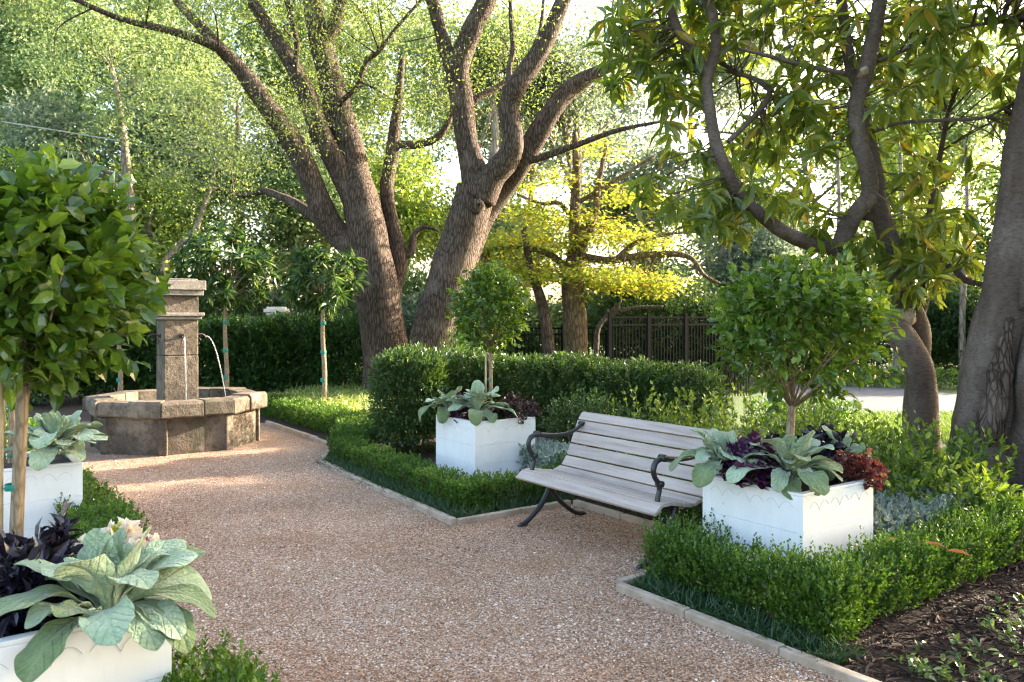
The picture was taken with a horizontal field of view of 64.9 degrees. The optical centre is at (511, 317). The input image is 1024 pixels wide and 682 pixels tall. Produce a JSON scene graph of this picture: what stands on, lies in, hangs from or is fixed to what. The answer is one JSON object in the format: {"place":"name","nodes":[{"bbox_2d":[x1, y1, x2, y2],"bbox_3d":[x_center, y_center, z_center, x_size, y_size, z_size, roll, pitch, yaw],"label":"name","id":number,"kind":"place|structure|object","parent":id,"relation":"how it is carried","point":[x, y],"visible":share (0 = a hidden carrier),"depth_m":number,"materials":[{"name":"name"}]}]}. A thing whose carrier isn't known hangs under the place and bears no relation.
{"place":"outdoors","nodes":[
{"label":"outdoors","id":0,"kind":"place"},
{"bbox_2d":[71,423,842,681],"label":"gravel path","id":1,"kind":"structure","parent":0,"point":[275,440],"depth_m":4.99,"materials":[{"name":"beige gravel"}]},
{"bbox_2d":[82,278,266,455],"bbox_3d":[-4.239,0.558,10.211,2.028,2.084,2.048,0,0,-36],"label":"stone fountain","id":2,"kind":"object","parent":1,"relation":"on","point":[177,410],"visible":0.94,"depth_m":9.72,"materials":[{"name":"grey stone"}]},
{"bbox_2d":[516,411,728,569],"bbox_3d":[0.731,1.189,5.835,0.775,0.829,1.470,0,0,-36],"label":"park bench","id":3,"kind":"object","parent":1,"relation":"on","point":[645,499],"visible":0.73,"depth_m":5.89,"materials":[{"name":"grey wood"}]},
{"bbox_2d":[573,499,673,533],"bbox_3d":[1.035,1.576,6.143,0.060,0.061,1.715,0,0,-36],"label":"stone edging","id":4,"kind":"object","parent":1,"relation":"on","point":[610,512],"visible":0.47,"depth_m":6.42,"materials":[{"name":"stone"}]},
{"bbox_2d":[30,340,957,452],"bbox_3d":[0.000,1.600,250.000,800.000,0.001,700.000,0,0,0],"label":"ground","id":5,"kind":"structure","parent":0,"point":[739,405],"depth_m":16.92,"materials":[{"name":"green plant"}]},
{"bbox_2d":[0,79,154,188],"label":"broadleaf tree","id":6,"kind":"object","parent":5,"relation":"on","point":[38,116],"visible":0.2,"depth_m":23.02,"materials":[{"name":"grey plant"}]},
{"bbox_2d":[0,0,186,162],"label":"broadleaf tree","id":7,"kind":"object","parent":5,"relation":"on","point":[5,79],"visible":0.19,"depth_m":26.97,"materials":[{"name":"green plant"}]},
{"bbox_2d":[0,0,259,218],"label":"broadleaf tree","id":8,"kind":"object","parent":5,"relation":"on","point":[78,95],"visible":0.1,"depth_m":25.57,"materials":[{"name":"green plant"}]},
{"bbox_2d":[0,0,287,377],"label":"pale trunk tree","id":9,"kind":"object","parent":5,"relation":"on","point":[121,118],"visible":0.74,"depth_m":20.57,"materials":[{"name":"green plant"}]},
{"bbox_2d":[61,140,234,278],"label":"broadleaf tree","id":10,"kind":"object","parent":5,"relation":"on","point":[155,229],"visible":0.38,"depth_m":21.68,"materials":[{"name":"green plant"}]},
{"bbox_2d":[89,40,385,304],"bbox_3d":[-8.792,-3.366,25.094,8.480,9.958,7.013,0,0,33],"label":"broadleaf tree","id":11,"kind":"object","parent":5,"relation":"on","point":[237,124],"visible":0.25,"depth_m":23.99,"materials":[{"name":"green plant"}]},
{"bbox_2d":[198,279,278,368],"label":"shrub","id":12,"kind":"object","parent":5,"relation":"on","point":[229,311],"visible":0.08,"depth_m":22.29,"materials":[{"name":"green plant"}]},
{"bbox_2d":[192,146,379,287],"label":"broadleaf tree","id":13,"kind":"object","parent":5,"relation":"on","point":[292,225],"visible":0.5,"depth_m":23.30,"materials":[{"name":"green plant"}]},
{"bbox_2d":[199,0,456,272],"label":"broadleaf tree","id":14,"kind":"object","parent":5,"relation":"on","point":[275,65],"visible":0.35,"depth_m":31.52,"materials":[{"name":"green plant"}]},
{"bbox_2d":[338,263,427,368],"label":"shrub","id":15,"kind":"object","parent":5,"relation":"on","point":[351,307],"visible":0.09,"depth_m":21.70,"materials":[{"name":"green plant"}]},
{"bbox_2d":[324,131,485,278],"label":"broadleaf tree","id":16,"kind":"object","parent":5,"relation":"on","point":[414,210],"visible":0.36,"depth_m":24.82,"materials":[{"name":"green plant"}]},
{"bbox_2d":[343,0,566,161],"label":"broadleaf tree","id":17,"kind":"object","parent":5,"relation":"on","point":[494,144],"visible":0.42,"depth_m":22.28,"materials":[{"name":"green plant"}]},
{"bbox_2d":[418,186,597,315],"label":"broadleaf tree","id":18,"kind":"object","parent":5,"relation":"on","point":[499,224],"visible":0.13,"depth_m":25.64,"materials":[{"name":"green plant"}]},
{"bbox_2d":[465,294,562,381],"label":"shrub","id":19,"kind":"object","parent":5,"relation":"on","point":[533,315],"visible":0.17,"depth_m":19.49,"materials":[{"name":"green plant"}]},
{"bbox_2d":[7,386,1023,681],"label":"planting bed","id":20,"kind":"object","parent":5,"relation":"on","point":[73,406],"visible":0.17,"depth_m":4.33,"materials":[{"name":"soil"}]},
{"bbox_2d":[3,449,82,539],"bbox_3d":[-3.433,1.284,5.580,0.723,0.590,0.723,0,0,-36],"label":"planter box","id":21,"kind":"object","parent":20,"relation":"on","point":[51,481],"visible":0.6,"depth_m":5.38,"materials":[{"name":"white paint"}]},
{"bbox_2d":[4,410,109,470],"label":"silver leaf plant","id":22,"kind":"object","parent":21,"relation":"on","point":[54,433],"visible":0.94,"depth_m":5.46,"materials":[{"name":"plant"}]},
{"bbox_2d":[6,441,148,556],"bbox_3d":[-3.577,1.370,6.382,0.489,0.470,4.006,0,0,-38],"label":"boxwood hedge","id":23,"kind":"object","parent":20,"relation":"on","point":[90,511],"visible":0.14,"depth_m":5.20,"materials":[{"name":"green plant"}]},
{"bbox_2d":[0,596,171,681],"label":"planter box","id":24,"kind":"object","parent":20,"relation":"on","point":[83,657],"visible":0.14,"depth_m":2.60,"materials":[{"name":"white paint"}]},
{"bbox_2d":[0,517,93,637],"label":"ornamental pepper","id":25,"kind":"object","parent":24,"relation":"in","point":[48,545],"visible":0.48,"depth_m":2.64,"materials":[{"name":"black plant"}]},
{"bbox_2d":[0,143,172,545],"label":"standard tree","id":26,"kind":"object","parent":24,"relation":"on","point":[77,281],"visible":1,"depth_m":2.70,"materials":[{"name":"green plant"}]},
{"bbox_2d":[0,525,216,681],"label":"silver leaf plant","id":27,"kind":"object","parent":24,"relation":"on","point":[107,575],"visible":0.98,"depth_m":2.57,"materials":[{"name":"plant"}]},
{"bbox_2d":[31,317,146,401],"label":"shrub","id":28,"kind":"object","parent":20,"relation":"on","point":[108,380],"visible":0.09,"depth_m":15.15,"materials":[{"name":"green plant"}]},
{"bbox_2d":[84,319,156,393],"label":"shrub","id":29,"kind":"object","parent":20,"relation":"on","point":[141,353],"visible":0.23,"depth_m":15.31,"materials":[{"name":"green plant"}]},
{"bbox_2d":[145,312,254,389],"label":"shrub","id":30,"kind":"object","parent":20,"relation":"on","point":[204,354],"visible":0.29,"depth_m":15.54,"materials":[{"name":"green plant"}]},
{"bbox_2d":[159,625,282,681],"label":"boxwood hedge","id":31,"kind":"object","parent":20,"relation":"on","point":[232,670],"visible":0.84,"depth_m":2.81,"materials":[{"name":"green plant"}]},
{"bbox_2d":[168,220,285,386],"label":"young tree","id":32,"kind":"object","parent":20,"relation":"on","point":[220,283],"visible":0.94,"depth_m":13.39,"materials":[{"name":"green plant"}]},
{"bbox_2d":[203,313,301,394],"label":"shrub","id":33,"kind":"object","parent":20,"relation":"on","point":[251,327],"visible":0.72,"depth_m":15.55,"materials":[{"name":"green plant"}]},
{"bbox_2d":[0,0,530,390],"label":"live oak","id":34,"kind":"object","parent":20,"relation":"on","point":[369,229],"visible":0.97,"depth_m":14.74,"materials":[{"name":"green plant"}]},
{"bbox_2d":[252,309,341,393],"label":"shrub","id":35,"kind":"object","parent":20,"relation":"on","point":[297,321],"visible":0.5,"depth_m":15.74,"materials":[{"name":"green plant"}]},
{"bbox_2d":[260,392,375,435],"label":"low hedge","id":36,"kind":"object","parent":20,"relation":"on","point":[308,412],"visible":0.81,"depth_m":11.58,"materials":[{"name":"green plant"}]},
{"bbox_2d":[277,242,370,400],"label":"young tree","id":37,"kind":"object","parent":20,"relation":"on","point":[338,289],"visible":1,"depth_m":12.78,"materials":[{"name":"green plant"}]},
{"bbox_2d":[298,311,362,387],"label":"shrub","id":38,"kind":"object","parent":20,"relation":"on","point":[345,337],"visible":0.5,"depth_m":15.56,"materials":[{"name":"green plant"}]},
{"bbox_2d":[268,380,435,440],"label":"feathery ground cover","id":39,"kind":"object","parent":20,"relation":"on","point":[351,397],"visible":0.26,"depth_m":13.44,"materials":[{"name":"green plant"}]},
{"bbox_2d":[329,416,374,449],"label":"boxwood hedge","id":40,"kind":"object","parent":20,"relation":"on","point":[342,427],"visible":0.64,"depth_m":9.49,"materials":[{"name":"green plant"}]},
{"bbox_2d":[318,459,456,525],"bbox_3d":[-1.265,1.575,7.463,0.062,0.068,3.041,0,0,-32],"label":"stone edging","id":41,"kind":"object","parent":20,"relation":"on","point":[426,510],"visible":0.91,"depth_m":6.96,"materials":[{"name":"stone"}]},
{"bbox_2d":[363,341,451,453],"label":"shrub","id":42,"kind":"object","parent":20,"relation":"on","point":[395,371],"visible":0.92,"depth_m":9.25,"materials":[{"name":"green plant"}]},
{"bbox_2d":[325,433,496,510],"bbox_3d":[-1.106,1.435,7.766,0.420,0.337,3.195,0,0,-33],"label":"boxwood hedge","id":43,"kind":"object","parent":20,"relation":"on","point":[410,469],"visible":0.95,"depth_m":7.38,"materials":[{"name":"green plant"}]},
{"bbox_2d":[422,344,508,439],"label":"shrub","id":44,"kind":"object","parent":20,"relation":"on","point":[462,360],"visible":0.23,"depth_m":9.79,"materials":[{"name":"green plant"}]},
{"bbox_2d":[436,412,534,479],"bbox_3d":[-0.269,1.284,8.103,0.723,0.590,0.723,0,0,-36],"label":"planter box","id":45,"kind":"object","parent":20,"relation":"on","point":[485,445],"visible":0.78,"depth_m":7.81,"materials":[{"name":"white paint"}]},
{"bbox_2d":[446,380,516,425],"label":"silver leaf plant","id":46,"kind":"object","parent":45,"relation":"on","point":[476,398],"visible":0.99,"depth_m":7.79,"materials":[{"name":"plant"}]},
{"bbox_2d":[444,252,536,418],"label":"standard tree","id":47,"kind":"object","parent":45,"relation":"on","point":[476,286],"visible":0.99,"depth_m":7.98,"materials":[{"name":"leaf"},{"name":"bark"},{"name":"wood"}]},
{"bbox_2d":[492,391,544,423],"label":"dark bush","id":48,"kind":"object","parent":45,"relation":"in","point":[529,408],"visible":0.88,"depth_m":8.04,"materials":[{"name":"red plant"}]},
{"bbox_2d":[250,0,748,391],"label":"live oak","id":49,"kind":"object","parent":20,"relation":"on","point":[484,192],"visible":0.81,"depth_m":14.20,"materials":[{"name":"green plant"}]},
{"bbox_2d":[448,459,575,509],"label":"boxwood hedge","id":50,"kind":"object","parent":20,"relation":"on","point":[502,484],"visible":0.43,"depth_m":6.71,"materials":[{"name":"green plant"}]},
{"bbox_2d":[457,499,570,524],"bbox_3d":[0.035,1.576,6.517,1.114,0.057,0.060,0,0,-36],"label":"stone edging","id":51,"kind":"object","parent":20,"relation":"on","point":[497,514],"visible":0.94,"depth_m":6.43,"materials":[{"name":"stone"}]},
{"bbox_2d":[470,351,571,432],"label":"shrub","id":52,"kind":"object","parent":20,"relation":"on","point":[510,367],"visible":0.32,"depth_m":9.63,"materials":[{"name":"green plant"}]},
{"bbox_2d":[521,350,621,443],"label":"shrub","id":53,"kind":"object","parent":20,"relation":"on","point":[562,364],"visible":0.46,"depth_m":9.40,"materials":[{"name":"green plant"}]},
{"bbox_2d":[536,386,637,462],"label":"shrub","id":54,"kind":"object","parent":20,"relation":"on","point":[604,402],"visible":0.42,"depth_m":8.42,"materials":[{"name":"green plant"}]},
{"bbox_2d":[312,454,872,667],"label":"mondo grass","id":55,"kind":"structure","parent":20,"relation":"on","point":[709,605],"depth_m":4.40,"materials":[{"name":"green plant"}]},
{"bbox_2d":[552,449,702,528],"bbox_3d":[1.197,1.372,6.380,0.388,0.462,2.435,0,0,-36],"label":"boxwood hedge","id":56,"kind":"object","parent":20,"relation":"on","point":[691,511],"visible":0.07,"depth_m":6.25,"materials":[{"name":"green plant"}]},
{"bbox_2d":[576,355,681,452],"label":"shrub","id":57,"kind":"object","parent":20,"relation":"on","point":[624,371],"visible":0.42,"depth_m":9.15,"materials":[{"name":"green plant"}]},
{"bbox_2d":[597,380,701,457],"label":"leafy shrub","id":58,"kind":"object","parent":20,"relation":"on","point":[642,415],"visible":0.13,"depth_m":8.25,"materials":[{"name":"green plant"}]},
{"bbox_2d":[629,359,734,431],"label":"shrub","id":59,"kind":"object","parent":20,"relation":"on","point":[694,376],"visible":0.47,"depth_m":9.01,"materials":[{"name":"green plant"}]},
{"bbox_2d":[651,387,765,448],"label":"leafy shrub","id":60,"kind":"object","parent":20,"relation":"on","point":[703,410],"visible":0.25,"depth_m":7.89,"materials":[{"name":"green plant"}]},
{"bbox_2d":[677,382,811,438],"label":"leafy shrub","id":61,"kind":"object","parent":20,"relation":"on","point":[746,418],"visible":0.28,"depth_m":8.29,"materials":[{"name":"green plant"}]},
{"bbox_2d":[516,437,977,561],"bbox_3d":[1.660,1.402,7.043,1.576,0.408,4.341,0,0,-39],"label":"silver ground cover","id":62,"kind":"object","parent":20,"relation":"on","point":[894,512],"visible":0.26,"depth_m":5.49,"materials":[{"name":"green plant"}]},
{"bbox_2d":[616,582,880,681],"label":"stone edging","id":63,"kind":"object","parent":20,"relation":"on","point":[833,670],"visible":0.96,"depth_m":3.95,"materials":[{"name":"stone"}]},
{"bbox_2d":[636,509,875,644],"bbox_3d":[1.246,1.363,4.382,0.440,0.480,1.390,0,0,-38],"label":"boxwood hedge","id":64,"kind":"object","parent":20,"relation":"on","point":[736,566],"visible":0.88,"depth_m":4.27,"materials":[{"name":"green plant"}]},
{"bbox_2d":[703,465,872,584],"bbox_3d":[1.705,1.284,5.003,0.723,0.590,0.723,0,0,-36],"label":"planter box","id":65,"kind":"object","parent":20,"relation":"on","point":[837,515],"visible":0.55,"depth_m":4.74,"materials":[{"name":"white paint"}]},
{"bbox_2d":[669,428,758,487],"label":"silver leaf plant","id":66,"kind":"object","parent":65,"relation":"on","point":[703,474],"visible":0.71,"depth_m":4.96,"materials":[{"name":"plant"}]},
{"bbox_2d":[716,428,789,490],"bbox_3d":[1.451,0.844,4.809,0.472,0.366,0.399,0,0,0],"label":"heuchera","id":67,"kind":"object","parent":65,"relation":"on","point":[742,447],"visible":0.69,"depth_m":4.79,"materials":[{"name":"purple plant"}]},
{"bbox_2d":[726,430,842,499],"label":"silver leaf plant","id":68,"kind":"object","parent":65,"relation":"on","point":[793,452],"visible":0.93,"depth_m":4.66,"materials":[{"name":"plant"}]},
{"bbox_2d":[700,242,906,438],"bbox_3d":[1.809,0.305,4.979,1.203,1.563,1.260,0,0,0],"label":"standard tree","id":69,"kind":"object","parent":65,"relation":"on","point":[837,301],"visible":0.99,"depth_m":4.82,"materials":[{"name":"green plant"}]},
{"bbox_2d":[797,420,869,481],"bbox_3d":[2.049,0.901,5.296,0.526,0.458,0.555,0,0,-38],"label":"ornamental pepper","id":70,"kind":"object","parent":65,"relation":"in","point":[822,436],"visible":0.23,"depth_m":5.18,"materials":[{"name":"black plant"}]},
{"bbox_2d":[829,447,890,490],"bbox_3d":[2.111,0.930,4.981,0.418,0.262,0.435,0,0,0],"label":"heuchera","id":71,"kind":"object","parent":65,"relation":"on","point":[852,463],"visible":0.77,"depth_m":4.91,"materials":[{"name":"red plant"}]},
{"bbox_2d":[582,0,1023,466],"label":"magnolia tree","id":72,"kind":"object","parent":20,"relation":"on","point":[904,260],"visible":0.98,"depth_m":8.29,"materials":[{"name":"green plant"}]},
{"bbox_2d":[783,411,919,476],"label":"leafy shrub","id":73,"kind":"object","parent":20,"relation":"on","point":[880,432],"visible":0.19,"depth_m":7.36,"materials":[{"name":"green plant"}]},
{"bbox_2d":[771,488,1023,641],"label":"boxwood hedge","id":74,"kind":"object","parent":20,"relation":"on","point":[989,543],"visible":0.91,"depth_m":4.45,"materials":[{"name":"green plant"}]},
{"bbox_2d":[850,423,957,492],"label":"leafy shrub","id":75,"kind":"object","parent":20,"relation":"on","point":[912,453],"visible":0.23,"depth_m":6.12,"materials":[{"name":"green plant"}]},
{"bbox_2d":[833,408,979,477],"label":"leafy shrub","id":76,"kind":"object","parent":20,"relation":"on","point":[934,439],"visible":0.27,"depth_m":7.06,"materials":[{"name":"green plant"}]},
{"bbox_2d":[791,553,1023,681],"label":"mulch","id":77,"kind":"object","parent":20,"relation":"on","point":[975,615],"visible":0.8,"depth_m":4.03,"materials":[{"name":"brown plant"}]},
{"bbox_2d":[870,442,1009,516],"bbox_3d":[3.027,1.258,5.883,1.058,0.629,0.963,0,0,34],"label":"leafy shrub","id":78,"kind":"object","parent":20,"relation":"on","point":[912,479],"visible":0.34,"depth_m":5.77,"materials":[{"name":"green plant"}]},
{"bbox_2d":[878,417,1019,492],"bbox_3d":[3.494,1.207,6.515,0.988,0.730,1.154,0,0,42],"label":"leafy shrub","id":79,"kind":"object","parent":20,"relation":"on","point":[969,453],"visible":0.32,"depth_m":6.45,"materials":[{"name":"green plant"}]},
{"bbox_2d":[884,593,1023,681],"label":"trailing ground cover","id":80,"kind":"object","parent":20,"relation":"on","point":[919,665],"visible":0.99,"depth_m":3.66,"materials":[{"name":"green plant"}]},
{"bbox_2d":[894,459,1023,538],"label":"leafy shrub","id":81,"kind":"object","parent":20,"relation":"on","point":[976,491],"visible":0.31,"depth_m":5.63,"materials":[{"name":"green plant"}]},
{"bbox_2d":[920,5,1023,495],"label":"broad trunk tree","id":82,"kind":"object","parent":20,"relation":"on","point":[990,389],"visible":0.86,"depth_m":7.22,"materials":[{"name":"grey plant"}]},
{"bbox_2d":[403,17,657,341],"bbox_3d":[0.625,-5.921,36.097,12.792,15.071,8.879,0,0,0],"label":"broadleaf tree","id":83,"kind":"object","parent":5,"relation":"on","point":[480,127],"visible":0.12,"depth_m":35.22,"materials":[{"name":"green plant"}]},
{"bbox_2d":[521,227,554,357],"bbox_3d":[0.582,-0.248,17.002,0.805,3.323,0.295,0,0,0],"label":"slender trunk","id":84,"kind":"object","parent":5,"relation":"on","point":[548,343],"visible":0.73,"depth_m":16.91,"materials":[{"name":"brown wood"}]},
{"bbox_2d":[475,2,649,225],"bbox_3d":[1.341,-4.292,24.698,6.240,11.847,6.568,0,0,21],"label":"broadleaf tree","id":85,"kind":"object","parent":5,"relation":"on","point":[572,109],"visible":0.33,"depth_m":23.79,"materials":[{"name":"green plant"}]},
{"bbox_2d":[477,130,720,389],"bbox_3d":[1.198,-1.284,17.525,5.385,5.677,4.842,0,0,-34],"label":"yellow maple","id":86,"kind":"object","parent":5,"relation":"on","point":[574,275],"visible":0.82,"depth_m":17.26,"materials":[{"name":"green plant"}]},
{"bbox_2d":[561,221,730,351],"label":"broadleaf tree","id":87,"kind":"object","parent":5,"relation":"on","point":[609,302],"visible":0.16,"depth_m":20.39,"materials":[{"name":"green plant"}]},
{"bbox_2d":[590,287,716,366],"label":"shrub","id":88,"kind":"object","parent":5,"relation":"on","point":[673,306],"visible":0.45,"depth_m":18.06,"materials":[{"name":"green plant"}]},
{"bbox_2d":[542,108,772,357],"bbox_3d":[5.632,-3.063,30.556,10.045,9.364,6.734,0,0,-34],"label":"broadleaf tree","id":89,"kind":"object","parent":5,"relation":"on","point":[642,151],"visible":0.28,"depth_m":28.43,"materials":[{"name":"green plant"}]},
{"bbox_2d":[607,313,749,398],"bbox_3d":[3.270,0.760,15.495,3.324,1.680,0.060,0,0,-25],"label":"iron fence","id":90,"kind":"object","parent":5,"relation":"on","point":[648,324],"visible":0.5,"depth_m":15.32,"materials":[{"name":"black metal"}]},
{"bbox_2d":[662,295,786,386],"bbox_3d":[4.750,0.565,18.649,2.866,2.233,2.672,0,0,0],"label":"shrub","id":91,"kind":"object","parent":5,"relation":"on","point":[711,303],"visible":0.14,"depth_m":18.10,"materials":[{"name":"green plant"}]},
{"bbox_2d":[630,182,825,369],"bbox_3d":[6.666,-1.328,23.836,5.436,5.915,4.976,0,0,-25],"label":"broadleaf tree","id":92,"kind":"object","parent":5,"relation":"on","point":[766,244],"visible":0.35,"depth_m":23.37,"materials":[{"name":"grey plant"}]},
{"bbox_2d":[609,1,856,293],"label":"broadleaf tree","id":93,"kind":"object","parent":5,"relation":"on","point":[723,94],"visible":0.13,"depth_m":36.72,"materials":[{"name":"green plant"}]},
{"bbox_2d":[747,395,863,428],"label":"clipped hedge","id":94,"kind":"object","parent":5,"relation":"on","point":[836,404],"visible":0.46,"depth_m":11.65,"materials":[{"name":"green plant"}]},
{"bbox_2d":[659,95,978,274],"bbox_3d":[9.994,-3.013,27.720,10.005,9.253,8.110,0,0,0],"label":"broadleaf tree","id":95,"kind":"object","parent":5,"relation":"on","point":[850,160],"visible":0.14,"depth_m":26.95,"materials":[{"name":"green plant"}]},
{"bbox_2d":[772,409,952,442],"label":"lawn grass","id":96,"kind":"structure","parent":5,"relation":"on","point":[945,418],"depth_m":12.11,"materials":[{"name":"green plant"}]},
{"bbox_2d":[831,365,958,388],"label":"clipped hedge","id":97,"kind":"object","parent":5,"relation":"on","point":[952,372],"visible":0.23,"depth_m":18.22,"materials":[{"name":"green plant"}]},
{"bbox_2d":[829,181,992,282],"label":"broadleaf tree","id":98,"kind":"object","parent":5,"relation":"on","point":[950,202],"visible":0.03,"depth_m":26.55,"materials":[{"name":"green plant"}]},
{"bbox_2d":[818,7,1023,359],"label":"broadleaf tree","id":99,"kind":"object","parent":5,"relation":"on","point":[960,129],"visible":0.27,"depth_m":28.57,"materials":[{"name":"green plant"}]},
{"bbox_2d":[901,260,983,377],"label":"broadleaf tree","id":100,"kind":"object","parent":5,"relation":"on","point":[973,290],"visible":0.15,"depth_m":21.17,"materials":[{"name":"green plant"}]},
{"bbox_2d":[926,287,978,376],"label":"shrub","id":101,"kind":"object","parent":5,"relation":"on","point":[944,335],"visible":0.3,"depth_m":20.96,"materials":[{"name":"green plant"}]},
{"bbox_2d":[958,142,968,371],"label":"slim trunk tree","id":102,"kind":"object","parent":5,"relation":"on","point":[962,323],"visible":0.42,"depth_m":20.45,"materials":[{"name":"brown plant"}]},
{"bbox_2d":[951,130,1004,288],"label":"broadleaf tree","id":103,"kind":"object","parent":5,"relation":"on","point":[986,239],"visible":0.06,"depth_m":25.85,"materials":[{"name":"green plant"}]},
{"bbox_2d":[6,0,1023,313],"label":"sky","id":104,"kind":"structure","parent":0,"point":[703,137],"materials":[{"name":"white"}]},
{"bbox_2d":[762,383,956,421],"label":"driveway","id":105,"kind":"structure","parent":0,"point":[882,399],"depth_m":15.78,"materials":[{"name":"concrete"}]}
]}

